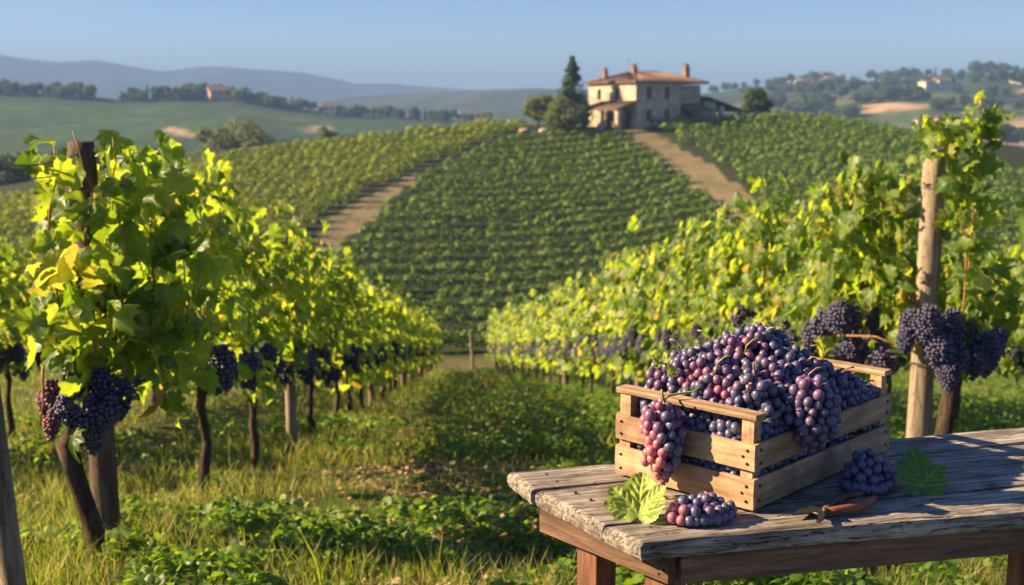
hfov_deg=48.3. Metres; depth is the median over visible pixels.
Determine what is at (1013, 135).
hillside tree
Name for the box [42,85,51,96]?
ridge tree
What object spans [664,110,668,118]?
window
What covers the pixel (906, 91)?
hillside tree
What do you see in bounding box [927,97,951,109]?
hillside tree
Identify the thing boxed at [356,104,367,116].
ridge tree
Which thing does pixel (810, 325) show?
grapevine
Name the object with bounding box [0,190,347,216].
vine row
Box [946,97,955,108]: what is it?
hillside tree
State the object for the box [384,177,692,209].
vine row
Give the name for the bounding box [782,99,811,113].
hillside tree
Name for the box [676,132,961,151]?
vine row
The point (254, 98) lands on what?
ridge tree
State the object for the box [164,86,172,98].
ridge tree
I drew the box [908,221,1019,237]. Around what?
vine row
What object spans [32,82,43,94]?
ridge tree
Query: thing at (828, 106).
hillside tree
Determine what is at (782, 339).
grape bunch
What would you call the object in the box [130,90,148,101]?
ridge tree
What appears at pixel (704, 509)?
grape bunch
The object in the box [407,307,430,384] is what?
grapevine
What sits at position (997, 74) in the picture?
hillside tree
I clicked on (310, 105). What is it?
ridge tree
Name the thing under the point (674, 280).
grapevine
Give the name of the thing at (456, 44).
sky
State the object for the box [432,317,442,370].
grapevine
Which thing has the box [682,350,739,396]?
grape bunch
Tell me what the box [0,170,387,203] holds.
vine row
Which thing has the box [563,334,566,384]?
trellis post
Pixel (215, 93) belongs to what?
house
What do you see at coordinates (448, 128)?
vine row
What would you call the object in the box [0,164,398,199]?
vine row
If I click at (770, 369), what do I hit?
grape bunch
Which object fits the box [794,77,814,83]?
house
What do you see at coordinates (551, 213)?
vine row
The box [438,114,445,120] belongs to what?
ridge tree
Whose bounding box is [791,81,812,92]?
hillside tree
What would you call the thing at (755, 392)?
grape bunch
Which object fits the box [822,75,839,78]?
house
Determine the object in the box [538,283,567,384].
grapevine
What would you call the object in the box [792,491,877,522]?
pruning shears
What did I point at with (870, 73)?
ridge tree
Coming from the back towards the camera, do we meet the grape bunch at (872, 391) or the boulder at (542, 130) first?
the boulder at (542, 130)
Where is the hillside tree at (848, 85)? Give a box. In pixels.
[839,82,854,90]
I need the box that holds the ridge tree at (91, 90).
[80,84,97,99]
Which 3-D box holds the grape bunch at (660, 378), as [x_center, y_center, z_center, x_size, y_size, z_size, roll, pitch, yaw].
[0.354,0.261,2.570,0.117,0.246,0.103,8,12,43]
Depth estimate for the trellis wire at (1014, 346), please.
7.72 m
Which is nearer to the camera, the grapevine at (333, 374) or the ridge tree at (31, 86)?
the grapevine at (333, 374)
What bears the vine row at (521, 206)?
on the ground at (702, 167)
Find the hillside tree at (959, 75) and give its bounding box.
[955,72,964,80]
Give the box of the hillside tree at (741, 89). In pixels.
[737,86,752,93]
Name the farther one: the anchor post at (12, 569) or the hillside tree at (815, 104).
the hillside tree at (815, 104)
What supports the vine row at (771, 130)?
on the ground at (702, 167)
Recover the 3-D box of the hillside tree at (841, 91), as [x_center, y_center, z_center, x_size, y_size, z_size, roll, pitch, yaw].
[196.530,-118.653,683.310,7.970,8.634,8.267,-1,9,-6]
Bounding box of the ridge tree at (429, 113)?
[426,109,435,118]
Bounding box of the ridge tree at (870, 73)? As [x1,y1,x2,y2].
[865,70,875,77]
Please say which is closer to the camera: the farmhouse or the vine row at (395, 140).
the vine row at (395, 140)
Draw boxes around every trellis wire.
[0,153,77,166]
[0,175,50,178]
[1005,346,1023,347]
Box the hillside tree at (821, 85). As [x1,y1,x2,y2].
[811,79,826,92]
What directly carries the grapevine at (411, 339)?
on the ground at (702, 167)
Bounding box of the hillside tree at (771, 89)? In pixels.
[766,83,774,91]
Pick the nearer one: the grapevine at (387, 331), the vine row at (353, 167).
the grapevine at (387, 331)
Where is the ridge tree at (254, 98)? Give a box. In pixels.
[249,93,258,103]
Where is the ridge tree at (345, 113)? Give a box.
[343,111,353,116]
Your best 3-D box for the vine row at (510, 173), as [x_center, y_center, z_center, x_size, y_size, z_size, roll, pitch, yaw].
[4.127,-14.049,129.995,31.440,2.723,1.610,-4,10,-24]
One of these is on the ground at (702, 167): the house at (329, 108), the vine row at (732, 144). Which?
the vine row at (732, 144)
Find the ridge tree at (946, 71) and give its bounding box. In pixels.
[940,68,952,74]
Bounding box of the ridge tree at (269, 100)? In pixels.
[262,94,281,107]
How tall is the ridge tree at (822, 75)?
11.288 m
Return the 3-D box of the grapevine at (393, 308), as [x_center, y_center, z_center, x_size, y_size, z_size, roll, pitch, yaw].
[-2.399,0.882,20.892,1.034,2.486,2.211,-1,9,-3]
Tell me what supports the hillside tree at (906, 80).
on the wooded hillside at (902, 112)
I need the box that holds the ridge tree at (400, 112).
[397,109,405,118]
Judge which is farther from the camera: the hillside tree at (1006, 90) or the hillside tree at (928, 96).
the hillside tree at (1006, 90)
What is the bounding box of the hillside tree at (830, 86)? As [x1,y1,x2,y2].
[822,78,836,90]
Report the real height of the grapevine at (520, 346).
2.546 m
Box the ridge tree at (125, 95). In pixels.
[118,93,129,100]
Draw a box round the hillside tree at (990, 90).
[982,85,997,96]
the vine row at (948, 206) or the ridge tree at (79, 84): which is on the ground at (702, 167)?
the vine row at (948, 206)
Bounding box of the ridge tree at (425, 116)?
[423,108,426,119]
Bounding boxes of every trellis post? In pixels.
[67,141,121,540]
[282,235,296,449]
[367,283,374,405]
[400,302,404,386]
[419,366,421,377]
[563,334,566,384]
[635,285,641,386]
[906,149,945,437]
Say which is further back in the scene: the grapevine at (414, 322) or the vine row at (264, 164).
the vine row at (264, 164)
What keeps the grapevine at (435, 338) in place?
on the ground at (702, 167)
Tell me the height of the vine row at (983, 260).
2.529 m
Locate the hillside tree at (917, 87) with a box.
[898,83,925,92]
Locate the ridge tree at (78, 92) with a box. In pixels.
[75,87,82,96]
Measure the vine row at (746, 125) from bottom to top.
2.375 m
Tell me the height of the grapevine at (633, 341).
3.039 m
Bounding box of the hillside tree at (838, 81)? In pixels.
[832,77,846,87]
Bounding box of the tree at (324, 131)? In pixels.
[316,125,337,137]
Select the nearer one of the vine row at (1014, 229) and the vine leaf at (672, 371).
the vine leaf at (672, 371)
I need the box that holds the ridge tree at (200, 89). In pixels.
[194,85,205,98]
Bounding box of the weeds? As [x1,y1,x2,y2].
[0,366,1023,584]
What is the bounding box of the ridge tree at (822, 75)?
[818,72,828,79]
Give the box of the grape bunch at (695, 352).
[668,339,711,362]
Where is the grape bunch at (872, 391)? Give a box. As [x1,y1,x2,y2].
[852,378,878,436]
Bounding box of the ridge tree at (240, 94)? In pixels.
[231,87,251,101]
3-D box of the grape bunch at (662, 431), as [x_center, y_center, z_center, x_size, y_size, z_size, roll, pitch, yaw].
[0.330,0.311,2.402,0.130,0.224,0.103,2,9,11]
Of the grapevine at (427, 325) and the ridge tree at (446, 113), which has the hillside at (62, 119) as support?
the ridge tree at (446, 113)
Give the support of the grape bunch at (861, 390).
in the wooden crate
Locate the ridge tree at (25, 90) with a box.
[20,84,30,94]
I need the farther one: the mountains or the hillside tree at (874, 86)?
the mountains
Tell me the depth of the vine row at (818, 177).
123.93 m
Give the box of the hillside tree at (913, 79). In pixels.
[910,75,920,84]
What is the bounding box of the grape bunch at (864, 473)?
[838,448,895,494]
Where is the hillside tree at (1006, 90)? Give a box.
[1000,86,1011,94]
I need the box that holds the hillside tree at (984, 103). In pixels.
[970,94,992,110]
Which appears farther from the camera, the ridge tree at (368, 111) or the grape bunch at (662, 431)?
the ridge tree at (368, 111)
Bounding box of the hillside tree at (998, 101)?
[987,97,1004,107]
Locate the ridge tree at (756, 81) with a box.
[753,79,760,84]
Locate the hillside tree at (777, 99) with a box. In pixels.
[766,92,786,106]
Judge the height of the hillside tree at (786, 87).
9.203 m
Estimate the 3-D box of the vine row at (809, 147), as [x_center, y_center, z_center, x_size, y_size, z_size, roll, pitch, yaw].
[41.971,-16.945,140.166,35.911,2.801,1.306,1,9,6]
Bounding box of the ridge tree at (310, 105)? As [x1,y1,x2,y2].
[305,102,314,111]
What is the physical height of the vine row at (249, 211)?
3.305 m
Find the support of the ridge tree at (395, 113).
on the hillside at (62, 119)
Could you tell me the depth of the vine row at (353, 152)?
132.97 m
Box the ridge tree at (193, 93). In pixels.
[180,86,201,100]
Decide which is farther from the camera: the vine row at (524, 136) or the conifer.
the conifer
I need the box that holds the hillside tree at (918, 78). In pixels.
[916,75,929,80]
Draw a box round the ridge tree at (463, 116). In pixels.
[460,114,468,121]
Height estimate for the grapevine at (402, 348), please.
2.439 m
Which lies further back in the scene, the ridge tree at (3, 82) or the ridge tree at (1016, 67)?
the ridge tree at (1016, 67)
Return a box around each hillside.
[0,91,495,166]
[456,72,1023,147]
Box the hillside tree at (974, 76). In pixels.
[969,72,983,82]
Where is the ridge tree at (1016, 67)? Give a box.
[1010,65,1019,70]
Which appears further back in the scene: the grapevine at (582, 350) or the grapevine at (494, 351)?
the grapevine at (494, 351)
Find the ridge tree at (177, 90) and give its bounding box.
[171,85,186,100]
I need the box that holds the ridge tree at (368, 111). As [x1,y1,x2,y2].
[363,108,371,114]
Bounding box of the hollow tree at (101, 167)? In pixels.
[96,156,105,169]
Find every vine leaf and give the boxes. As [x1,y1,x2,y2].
[603,472,666,523]
[652,351,670,366]
[666,364,678,376]
[895,448,949,495]
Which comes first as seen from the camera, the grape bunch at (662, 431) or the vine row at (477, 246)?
the grape bunch at (662, 431)
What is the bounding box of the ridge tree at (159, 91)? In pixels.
[149,86,164,100]
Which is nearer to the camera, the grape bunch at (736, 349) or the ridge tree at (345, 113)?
the grape bunch at (736, 349)
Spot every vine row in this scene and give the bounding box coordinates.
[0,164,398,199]
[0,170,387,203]
[0,174,369,207]
[0,180,360,209]
[0,185,359,213]
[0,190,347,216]
[0,197,328,221]
[0,202,318,225]
[0,209,316,229]
[0,216,305,237]
[0,218,308,241]
[0,231,309,247]
[0,238,239,255]
[12,160,404,200]
[12,248,121,258]
[60,156,413,186]
[102,152,423,176]
[184,147,439,163]
[213,142,460,159]
[263,137,468,152]
[303,129,491,146]
[332,214,733,266]
[335,211,728,256]
[337,230,734,278]
[338,200,727,246]
[358,194,715,235]
[359,124,501,141]
[359,259,694,302]
[362,241,731,290]
[371,189,710,225]
[380,270,690,313]
[383,186,700,215]
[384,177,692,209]
[386,172,690,202]
[399,167,678,195]
[406,120,522,133]
[411,161,672,189]
[418,155,663,182]
[420,289,671,326]
[425,149,658,176]
[434,145,652,171]
[438,325,651,349]
[440,298,692,340]
[446,140,636,165]
[461,134,635,158]
[466,118,526,127]
[480,130,620,151]
[498,128,595,143]
[650,117,907,133]
[659,121,918,137]
[675,127,936,143]
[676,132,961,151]
[677,113,890,128]
[696,138,989,155]
[706,143,1004,162]
[711,148,1016,168]
[715,112,867,124]
[717,152,1023,176]
[733,157,1023,178]
[737,161,1023,183]
[737,166,1023,187]
[751,192,1020,209]
[752,108,833,118]
[754,202,1023,220]
[756,215,1019,228]
[757,178,1022,194]
[757,190,1021,203]
[759,173,1023,192]
[759,182,1023,197]
[767,231,1021,250]
[771,207,1023,222]
[771,251,1020,271]
[772,240,1023,265]
[780,196,1023,212]
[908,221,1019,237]
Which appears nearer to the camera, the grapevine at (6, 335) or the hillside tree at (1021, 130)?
the grapevine at (6, 335)
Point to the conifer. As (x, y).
(572, 77)
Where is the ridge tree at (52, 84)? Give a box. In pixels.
[49,81,63,87]
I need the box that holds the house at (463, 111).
[458,110,468,113]
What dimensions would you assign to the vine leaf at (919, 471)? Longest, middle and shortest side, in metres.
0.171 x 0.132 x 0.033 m
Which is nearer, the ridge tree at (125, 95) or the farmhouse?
the farmhouse
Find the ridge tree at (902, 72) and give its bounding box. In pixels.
[892,67,910,77]
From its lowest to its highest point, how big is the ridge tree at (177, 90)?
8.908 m
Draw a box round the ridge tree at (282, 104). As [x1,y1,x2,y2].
[276,101,286,107]
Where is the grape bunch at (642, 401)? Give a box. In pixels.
[636,396,652,450]
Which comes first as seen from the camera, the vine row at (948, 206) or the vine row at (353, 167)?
the vine row at (948, 206)
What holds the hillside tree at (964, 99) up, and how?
on the wooded hillside at (902, 112)
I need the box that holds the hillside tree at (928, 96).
[924,91,931,99]
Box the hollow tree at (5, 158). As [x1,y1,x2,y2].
[0,151,30,185]
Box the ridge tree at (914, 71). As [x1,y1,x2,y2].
[909,67,920,77]
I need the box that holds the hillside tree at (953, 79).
[944,76,955,82]
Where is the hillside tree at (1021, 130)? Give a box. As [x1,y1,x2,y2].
[1017,126,1023,142]
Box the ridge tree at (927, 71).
[924,69,931,74]
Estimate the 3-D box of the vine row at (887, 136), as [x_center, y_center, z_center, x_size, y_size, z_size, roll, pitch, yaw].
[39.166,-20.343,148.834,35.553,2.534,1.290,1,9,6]
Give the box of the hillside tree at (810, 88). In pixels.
[805,85,816,93]
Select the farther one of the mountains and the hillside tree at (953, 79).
the mountains
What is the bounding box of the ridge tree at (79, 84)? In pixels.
[71,82,83,96]
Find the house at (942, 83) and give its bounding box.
[932,77,952,89]
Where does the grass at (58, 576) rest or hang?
on the ground at (702, 167)
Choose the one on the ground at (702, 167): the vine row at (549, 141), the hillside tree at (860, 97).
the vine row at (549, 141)
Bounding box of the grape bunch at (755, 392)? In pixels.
[733,373,789,474]
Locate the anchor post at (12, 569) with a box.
[0,389,26,584]
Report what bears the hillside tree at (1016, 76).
on the wooded hillside at (902, 112)
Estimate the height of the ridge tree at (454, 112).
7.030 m
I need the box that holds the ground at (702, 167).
[0,115,1023,584]
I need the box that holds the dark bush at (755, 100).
[741,88,774,114]
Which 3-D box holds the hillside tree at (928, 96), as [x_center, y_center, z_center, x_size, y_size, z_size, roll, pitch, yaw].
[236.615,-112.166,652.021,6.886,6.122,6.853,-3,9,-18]
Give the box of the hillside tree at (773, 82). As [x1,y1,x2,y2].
[763,79,786,90]
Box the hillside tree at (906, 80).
[897,77,911,84]
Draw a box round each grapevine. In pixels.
[0,237,42,435]
[0,334,9,357]
[7,264,66,425]
[11,129,236,559]
[106,300,120,377]
[113,159,274,496]
[113,273,167,407]
[192,216,313,469]
[240,199,339,443]
[295,243,355,436]
[309,247,369,424]
[316,248,385,416]
[330,274,390,410]
[360,278,397,404]
[372,280,407,398]
[372,286,414,394]
[385,292,415,389]
[397,297,419,387]
[404,303,423,385]
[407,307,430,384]
[408,305,432,380]
[410,305,429,381]
[410,309,437,377]
[418,313,433,374]
[423,312,438,374]
[423,312,440,371]
[428,315,441,373]
[430,327,443,370]
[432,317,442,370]
[484,310,498,365]
[485,310,503,371]
[491,308,503,369]
[491,314,506,373]
[495,306,519,374]
[499,304,520,373]
[504,302,525,372]
[506,304,527,375]
[513,298,541,378]
[518,296,548,377]
[525,288,555,383]
[530,289,556,382]
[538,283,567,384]
[543,280,582,392]
[558,277,605,393]
[567,261,622,397]
[582,250,641,399]
[592,245,656,384]
[613,214,688,383]
[639,218,727,359]
[673,202,777,350]
[702,171,823,340]
[730,90,1023,434]
[754,154,904,371]
[802,271,871,381]
[858,241,941,415]
[902,246,1023,419]
[975,215,1023,384]
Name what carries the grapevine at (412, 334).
on the ground at (702, 167)
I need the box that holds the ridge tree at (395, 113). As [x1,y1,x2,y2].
[393,108,401,117]
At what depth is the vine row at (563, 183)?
122.88 m
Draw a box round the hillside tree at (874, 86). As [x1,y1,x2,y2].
[869,81,880,90]
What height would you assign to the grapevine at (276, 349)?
2.235 m
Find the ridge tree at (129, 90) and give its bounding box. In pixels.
[126,87,140,101]
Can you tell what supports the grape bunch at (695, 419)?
in the wooden crate
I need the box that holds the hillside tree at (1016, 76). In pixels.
[1008,69,1023,83]
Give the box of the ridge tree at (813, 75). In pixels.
[806,71,819,79]
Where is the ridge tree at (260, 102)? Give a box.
[257,98,264,104]
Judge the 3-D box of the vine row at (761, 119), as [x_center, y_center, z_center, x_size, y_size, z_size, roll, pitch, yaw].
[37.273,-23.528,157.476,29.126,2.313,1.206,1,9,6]
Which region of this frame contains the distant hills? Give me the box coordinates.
[304,88,588,119]
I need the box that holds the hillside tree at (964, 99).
[958,94,971,107]
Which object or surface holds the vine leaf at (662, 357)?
on the grape bunch at (660, 378)
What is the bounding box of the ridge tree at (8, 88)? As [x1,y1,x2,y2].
[2,82,19,95]
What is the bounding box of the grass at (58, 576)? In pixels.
[0,365,1023,584]
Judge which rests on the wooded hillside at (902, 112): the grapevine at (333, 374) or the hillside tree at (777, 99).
the hillside tree at (777, 99)
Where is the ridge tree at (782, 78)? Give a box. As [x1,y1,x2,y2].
[777,76,786,81]
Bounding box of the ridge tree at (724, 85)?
[720,82,730,90]
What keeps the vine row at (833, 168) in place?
on the ground at (702, 167)
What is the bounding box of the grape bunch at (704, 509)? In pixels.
[664,492,736,526]
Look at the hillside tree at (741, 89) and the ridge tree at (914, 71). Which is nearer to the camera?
the hillside tree at (741, 89)
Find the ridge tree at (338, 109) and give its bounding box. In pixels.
[335,105,342,114]
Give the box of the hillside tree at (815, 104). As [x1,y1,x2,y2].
[807,99,823,112]
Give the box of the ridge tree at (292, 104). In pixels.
[289,98,303,108]
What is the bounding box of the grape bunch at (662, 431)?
[639,385,701,485]
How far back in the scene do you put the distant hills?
1334.43 m
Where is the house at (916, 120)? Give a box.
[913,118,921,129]
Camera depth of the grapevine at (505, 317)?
37.32 m
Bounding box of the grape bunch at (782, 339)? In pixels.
[744,322,790,350]
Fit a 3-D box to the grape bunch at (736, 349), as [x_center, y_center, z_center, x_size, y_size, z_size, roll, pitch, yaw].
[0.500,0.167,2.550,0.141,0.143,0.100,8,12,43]
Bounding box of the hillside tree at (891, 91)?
[879,84,900,100]
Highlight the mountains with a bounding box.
[0,55,473,103]
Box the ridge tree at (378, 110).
[372,106,383,114]
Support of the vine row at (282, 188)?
on the ground at (702, 167)
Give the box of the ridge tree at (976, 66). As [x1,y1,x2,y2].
[967,60,986,71]
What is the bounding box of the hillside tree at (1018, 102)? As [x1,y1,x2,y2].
[1011,98,1023,108]
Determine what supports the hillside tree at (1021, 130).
on the wooded hillside at (902, 112)
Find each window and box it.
[597,89,601,100]
[613,89,618,100]
[645,110,650,121]
[646,87,650,98]
[664,87,670,99]
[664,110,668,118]
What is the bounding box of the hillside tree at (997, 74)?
[984,68,1008,81]
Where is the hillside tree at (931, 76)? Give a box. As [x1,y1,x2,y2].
[927,74,939,78]
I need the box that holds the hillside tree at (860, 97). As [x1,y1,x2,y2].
[849,91,872,103]
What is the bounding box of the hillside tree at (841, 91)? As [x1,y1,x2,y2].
[834,87,848,99]
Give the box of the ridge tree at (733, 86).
[728,83,738,89]
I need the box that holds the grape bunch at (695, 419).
[672,373,732,466]
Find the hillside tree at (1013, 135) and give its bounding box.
[1000,123,1020,144]
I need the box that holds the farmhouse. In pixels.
[581,58,744,133]
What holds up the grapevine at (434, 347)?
on the ground at (702, 167)
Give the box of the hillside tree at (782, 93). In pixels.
[773,91,786,105]
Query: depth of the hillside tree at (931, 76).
807.32 m
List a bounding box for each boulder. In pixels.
[519,128,529,133]
[539,128,548,132]
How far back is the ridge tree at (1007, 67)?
966.40 m
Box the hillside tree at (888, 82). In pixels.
[879,78,895,86]
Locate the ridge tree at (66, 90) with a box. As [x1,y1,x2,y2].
[56,83,76,98]
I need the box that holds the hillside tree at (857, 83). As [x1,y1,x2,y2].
[845,78,861,90]
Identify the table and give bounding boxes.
[507,428,1023,584]
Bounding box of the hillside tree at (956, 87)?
[951,82,962,92]
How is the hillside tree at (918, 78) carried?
on the wooded hillside at (902, 112)
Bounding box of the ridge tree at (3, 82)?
[0,78,11,85]
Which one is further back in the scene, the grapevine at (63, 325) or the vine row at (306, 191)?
the vine row at (306, 191)
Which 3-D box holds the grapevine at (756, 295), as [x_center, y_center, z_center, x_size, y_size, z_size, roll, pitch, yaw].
[2.337,0.258,10.888,1.000,2.861,2.410,-1,9,-3]
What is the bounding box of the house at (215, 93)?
[205,86,230,100]
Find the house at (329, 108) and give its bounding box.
[319,102,335,115]
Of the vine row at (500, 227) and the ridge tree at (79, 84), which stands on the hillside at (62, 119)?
the ridge tree at (79, 84)
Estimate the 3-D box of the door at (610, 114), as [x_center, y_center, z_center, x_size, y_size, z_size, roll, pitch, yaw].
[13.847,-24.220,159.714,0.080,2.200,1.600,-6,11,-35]
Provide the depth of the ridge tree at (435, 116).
614.09 m
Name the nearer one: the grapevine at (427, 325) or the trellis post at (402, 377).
the trellis post at (402, 377)
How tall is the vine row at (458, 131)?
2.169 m
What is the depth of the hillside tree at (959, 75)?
824.97 m
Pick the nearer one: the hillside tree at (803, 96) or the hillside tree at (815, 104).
the hillside tree at (815, 104)
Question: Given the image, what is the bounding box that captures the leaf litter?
[2,382,1019,584]
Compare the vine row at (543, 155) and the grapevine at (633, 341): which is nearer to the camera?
the grapevine at (633, 341)
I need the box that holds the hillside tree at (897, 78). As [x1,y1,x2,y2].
[891,76,900,84]
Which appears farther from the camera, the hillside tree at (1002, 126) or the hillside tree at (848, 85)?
the hillside tree at (848, 85)
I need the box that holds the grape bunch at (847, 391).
[819,359,856,443]
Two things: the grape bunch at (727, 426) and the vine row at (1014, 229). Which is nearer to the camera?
the grape bunch at (727, 426)
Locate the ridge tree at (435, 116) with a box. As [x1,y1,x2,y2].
[430,111,439,119]
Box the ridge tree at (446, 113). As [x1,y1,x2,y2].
[437,109,451,121]
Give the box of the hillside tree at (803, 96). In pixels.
[800,93,808,99]
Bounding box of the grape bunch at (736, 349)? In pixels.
[713,333,759,372]
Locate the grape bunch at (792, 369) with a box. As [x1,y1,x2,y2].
[777,352,822,458]
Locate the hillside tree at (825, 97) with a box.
[805,92,836,107]
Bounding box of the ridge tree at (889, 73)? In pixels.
[883,70,893,76]
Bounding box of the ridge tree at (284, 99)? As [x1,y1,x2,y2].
[279,96,288,105]
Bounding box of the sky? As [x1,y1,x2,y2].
[0,0,1023,93]
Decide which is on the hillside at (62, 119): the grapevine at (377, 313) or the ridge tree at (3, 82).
the ridge tree at (3, 82)
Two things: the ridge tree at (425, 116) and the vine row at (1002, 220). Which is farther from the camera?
the ridge tree at (425, 116)
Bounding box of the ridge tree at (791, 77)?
[786,73,795,81]
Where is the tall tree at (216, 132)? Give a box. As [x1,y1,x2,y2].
[191,125,241,154]
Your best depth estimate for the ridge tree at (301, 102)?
608.80 m
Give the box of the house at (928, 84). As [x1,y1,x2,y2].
[918,79,935,90]
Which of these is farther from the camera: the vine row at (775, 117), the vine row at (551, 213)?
the vine row at (775, 117)
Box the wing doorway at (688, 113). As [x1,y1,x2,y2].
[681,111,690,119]
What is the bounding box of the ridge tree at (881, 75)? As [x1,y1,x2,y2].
[877,72,886,78]
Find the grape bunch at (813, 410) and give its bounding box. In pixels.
[783,374,841,454]
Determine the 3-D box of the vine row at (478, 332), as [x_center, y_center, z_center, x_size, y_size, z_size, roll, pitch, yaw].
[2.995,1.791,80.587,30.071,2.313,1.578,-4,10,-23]
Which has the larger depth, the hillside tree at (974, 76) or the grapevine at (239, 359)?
the hillside tree at (974, 76)
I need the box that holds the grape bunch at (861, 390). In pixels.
[833,365,867,438]
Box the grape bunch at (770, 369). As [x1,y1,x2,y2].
[736,355,797,462]
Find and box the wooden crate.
[615,356,891,510]
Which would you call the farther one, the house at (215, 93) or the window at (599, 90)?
the house at (215, 93)
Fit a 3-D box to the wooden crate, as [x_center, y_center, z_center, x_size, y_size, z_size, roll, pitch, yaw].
[0.565,0.295,2.633,0.367,0.204,0.604,8,12,43]
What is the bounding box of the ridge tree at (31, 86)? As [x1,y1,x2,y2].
[26,83,36,93]
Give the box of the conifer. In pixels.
[541,55,596,127]
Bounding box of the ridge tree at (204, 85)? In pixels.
[197,82,207,95]
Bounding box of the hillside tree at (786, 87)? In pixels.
[775,82,793,92]
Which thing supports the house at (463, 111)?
on the distant hills
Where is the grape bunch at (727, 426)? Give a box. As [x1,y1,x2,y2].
[703,389,763,475]
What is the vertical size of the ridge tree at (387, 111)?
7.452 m
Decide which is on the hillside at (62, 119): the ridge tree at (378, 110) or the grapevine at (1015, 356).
the ridge tree at (378, 110)
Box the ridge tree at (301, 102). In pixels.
[294,98,306,110]
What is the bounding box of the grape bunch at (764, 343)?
[735,319,784,360]
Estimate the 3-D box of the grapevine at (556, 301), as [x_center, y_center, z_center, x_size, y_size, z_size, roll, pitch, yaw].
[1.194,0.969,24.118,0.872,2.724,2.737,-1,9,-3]
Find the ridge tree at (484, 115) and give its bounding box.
[477,112,493,120]
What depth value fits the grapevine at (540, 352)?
27.23 m
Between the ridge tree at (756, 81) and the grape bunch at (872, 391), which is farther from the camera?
the ridge tree at (756, 81)
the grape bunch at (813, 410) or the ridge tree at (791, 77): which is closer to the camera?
the grape bunch at (813, 410)
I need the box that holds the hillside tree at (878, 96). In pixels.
[869,91,888,101]
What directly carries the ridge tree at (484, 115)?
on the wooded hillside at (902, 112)
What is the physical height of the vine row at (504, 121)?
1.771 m
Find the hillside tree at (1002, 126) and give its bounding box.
[995,123,1006,139]
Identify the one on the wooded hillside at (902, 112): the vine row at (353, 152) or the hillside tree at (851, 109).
the hillside tree at (851, 109)
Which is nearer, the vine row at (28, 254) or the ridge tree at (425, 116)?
the vine row at (28, 254)
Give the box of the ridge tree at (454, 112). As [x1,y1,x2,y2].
[449,109,457,117]
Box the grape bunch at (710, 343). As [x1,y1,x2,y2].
[698,329,734,352]
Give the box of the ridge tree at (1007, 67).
[996,62,1011,70]
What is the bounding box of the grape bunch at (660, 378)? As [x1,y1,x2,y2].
[644,355,694,393]
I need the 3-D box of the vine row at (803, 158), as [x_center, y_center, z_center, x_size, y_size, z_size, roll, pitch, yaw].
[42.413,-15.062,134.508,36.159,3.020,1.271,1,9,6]
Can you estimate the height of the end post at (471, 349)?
1.902 m
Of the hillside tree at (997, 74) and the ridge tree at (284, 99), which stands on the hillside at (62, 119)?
the ridge tree at (284, 99)
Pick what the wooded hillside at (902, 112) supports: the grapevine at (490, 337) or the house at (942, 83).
the house at (942, 83)
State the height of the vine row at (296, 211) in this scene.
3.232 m
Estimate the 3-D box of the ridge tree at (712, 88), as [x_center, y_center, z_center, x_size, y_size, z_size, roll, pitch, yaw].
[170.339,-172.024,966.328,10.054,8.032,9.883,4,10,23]
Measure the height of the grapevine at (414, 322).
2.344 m
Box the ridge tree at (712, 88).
[708,84,718,91]
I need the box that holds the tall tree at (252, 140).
[200,116,276,151]
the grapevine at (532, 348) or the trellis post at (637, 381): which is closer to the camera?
the trellis post at (637, 381)
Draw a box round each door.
[607,111,613,126]
[626,111,630,126]
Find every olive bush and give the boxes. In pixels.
[521,93,552,128]
[541,95,589,131]
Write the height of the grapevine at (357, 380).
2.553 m
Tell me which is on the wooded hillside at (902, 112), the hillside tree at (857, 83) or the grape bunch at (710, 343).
the hillside tree at (857, 83)
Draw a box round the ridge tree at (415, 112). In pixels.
[407,107,420,118]
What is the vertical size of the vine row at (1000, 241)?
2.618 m
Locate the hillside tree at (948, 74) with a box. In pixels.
[940,73,954,77]
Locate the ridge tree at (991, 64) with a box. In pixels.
[986,61,998,68]
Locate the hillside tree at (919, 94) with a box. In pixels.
[910,90,924,102]
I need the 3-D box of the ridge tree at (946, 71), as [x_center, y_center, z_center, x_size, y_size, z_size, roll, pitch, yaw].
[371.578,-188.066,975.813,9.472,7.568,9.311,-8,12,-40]
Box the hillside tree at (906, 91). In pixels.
[895,83,916,99]
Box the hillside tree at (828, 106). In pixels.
[823,102,835,111]
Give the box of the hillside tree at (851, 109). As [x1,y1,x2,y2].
[836,102,861,116]
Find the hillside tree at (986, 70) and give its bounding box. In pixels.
[982,68,994,80]
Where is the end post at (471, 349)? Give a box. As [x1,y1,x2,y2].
[469,330,473,369]
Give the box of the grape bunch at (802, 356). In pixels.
[780,344,838,447]
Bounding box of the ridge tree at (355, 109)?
[345,104,362,114]
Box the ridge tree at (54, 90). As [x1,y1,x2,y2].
[49,85,62,96]
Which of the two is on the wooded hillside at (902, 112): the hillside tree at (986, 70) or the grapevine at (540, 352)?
the hillside tree at (986, 70)
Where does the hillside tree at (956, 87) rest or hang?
on the wooded hillside at (902, 112)
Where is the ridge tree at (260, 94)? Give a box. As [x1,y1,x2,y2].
[255,92,264,99]
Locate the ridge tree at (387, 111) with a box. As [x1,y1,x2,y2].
[382,105,394,116]
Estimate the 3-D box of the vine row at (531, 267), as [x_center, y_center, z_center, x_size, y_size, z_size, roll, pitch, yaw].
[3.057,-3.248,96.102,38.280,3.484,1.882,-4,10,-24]

